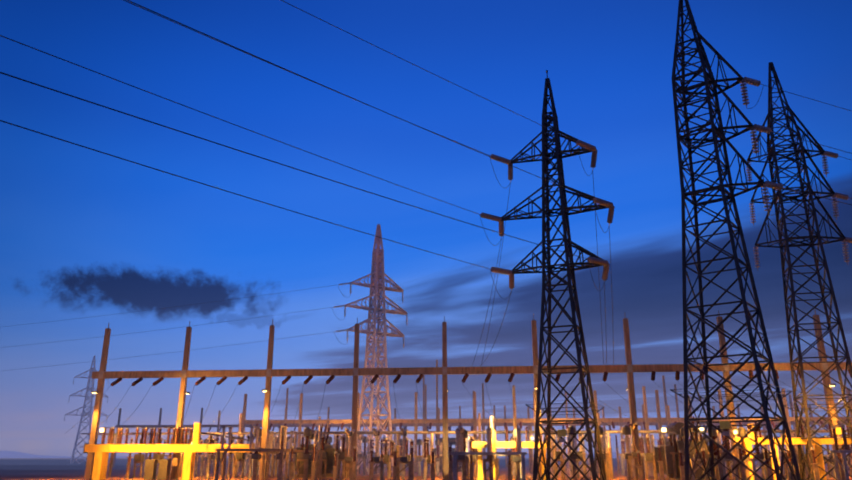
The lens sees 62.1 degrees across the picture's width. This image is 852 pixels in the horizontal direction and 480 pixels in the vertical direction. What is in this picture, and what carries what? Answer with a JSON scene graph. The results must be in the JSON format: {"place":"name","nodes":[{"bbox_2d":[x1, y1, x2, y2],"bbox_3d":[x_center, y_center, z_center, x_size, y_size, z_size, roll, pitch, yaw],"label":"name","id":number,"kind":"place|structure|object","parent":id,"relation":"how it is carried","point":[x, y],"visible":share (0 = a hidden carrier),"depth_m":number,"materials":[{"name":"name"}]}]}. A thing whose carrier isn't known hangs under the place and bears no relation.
{"place":"outdoors","nodes":[
{"label":"outdoors","id":0,"kind":"place"},
{"bbox_2d":[0,451,620,457],"bbox_3d":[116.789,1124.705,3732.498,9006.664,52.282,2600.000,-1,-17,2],"label":"distant hills","id":1,"kind":"structure","parent":0,"point":[5,454],"depth_m":4418.86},
{"bbox_2d":[0,451,621,458],"bbox_3d":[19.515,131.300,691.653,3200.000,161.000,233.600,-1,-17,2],"label":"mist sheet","id":2,"kind":"object","parent":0,"point":[164,457],"depth_m":707.67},
{"bbox_2d":[0,458,851,479],"bbox_3d":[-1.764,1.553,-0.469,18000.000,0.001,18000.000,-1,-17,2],"label":"ground","id":3,"kind":"structure","parent":0,"point":[23,472],"depth_m":75.75,"materials":[{"name":"brown soil"}]},
{"bbox_2d":[64,356,108,463],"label":"pylon","id":4,"kind":"object","parent":3,"relation":"on","point":[82,415],"depth_m":201.23,"materials":[{"name":"metal"}]},
{"bbox_2d":[332,224,407,474],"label":"distant pylon","id":5,"kind":"object","parent":3,"relation":"on","point":[377,273],"visible":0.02,"depth_m":76.65,"materials":[{"name":"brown metal"}]},
{"bbox_2d":[0,285,851,465],"bbox_3d":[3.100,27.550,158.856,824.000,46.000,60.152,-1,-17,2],"label":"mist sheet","id":6,"kind":"object","parent":3,"relation":"on","point":[351,383],"depth_m":160.35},
{"bbox_2d":[0,263,851,470],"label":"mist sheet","id":7,"kind":"object","parent":3,"relation":"on","point":[358,383],"depth_m":100.07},
{"bbox_2d":[91,384,835,479],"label":"lamps","id":8,"kind":"object","parent":3,"relation":"on","point":[663,430],"visible":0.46,"depth_m":47.93,"materials":[{"name":"yellow glass"}]},
{"bbox_2d":[81,360,851,479],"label":"substation equipment","id":9,"kind":"object","parent":3,"relation":"on","point":[321,457],"visible":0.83,"depth_m":54.36,"materials":[{"name":"yellow paint"}]},
{"bbox_2d":[84,309,851,479],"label":"gantry","id":10,"kind":"object","parent":3,"relation":"on","point":[102,374],"visible":0.79,"depth_m":55.36,"materials":[{"name":"metal"}]},
{"bbox_2d":[67,380,851,432],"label":"dropper conductors","id":11,"kind":"object","parent":10,"relation":"hanging from","point":[470,394],"visible":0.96,"depth_m":50.12,"materials":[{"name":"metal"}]},
{"bbox_2d":[112,403,841,466],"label":"gantry","id":12,"kind":"object","parent":3,"relation":"on","point":[261,425],"depth_m":129.21,"materials":[{"name":"metal"}]},
{"bbox_2d":[216,375,796,468],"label":"gantry","id":13,"kind":"object","parent":3,"relation":"on","point":[603,415],"depth_m":110.96,"materials":[{"name":"metal"}]},
{"bbox_2d":[239,388,851,471],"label":"gantry","id":14,"kind":"object","parent":3,"relation":"on","point":[300,421],"depth_m":83.84,"materials":[{"name":"metal"}]},
{"bbox_2d":[479,70,614,479],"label":"pylon","id":15,"kind":"object","parent":3,"relation":"on","point":[593,260],"visible":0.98,"depth_m":45.27,"materials":[{"name":"metal"}]},
{"bbox_2d":[0,0,851,370],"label":"conductors","id":16,"kind":"object","parent":15,"relation":"attached to","point":[314,154],"visible":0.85,"depth_m":30.44,"materials":[{"name":"metal"}]},
{"bbox_2d":[392,375,847,469],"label":"gantry","id":17,"kind":"object","parent":3,"relation":"on","point":[620,424],"depth_m":98.31,"materials":[{"name":"metal"}]},
{"bbox_2d":[670,0,800,479],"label":"pylon","id":18,"kind":"object","parent":3,"relation":"on","point":[707,83],"visible":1,"depth_m":39.66,"materials":[{"name":"metal"}]},
{"bbox_2d":[746,62,851,479],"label":"pylon","id":19,"kind":"object","parent":3,"relation":"on","point":[770,119],"visible":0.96,"depth_m":48.79,"materials":[{"name":"metal"}]},
{"bbox_2d":[0,0,851,456],"label":"sky","id":20,"kind":"structure","parent":0,"point":[82,219],"materials":[{"name":"blue"}]}
]}

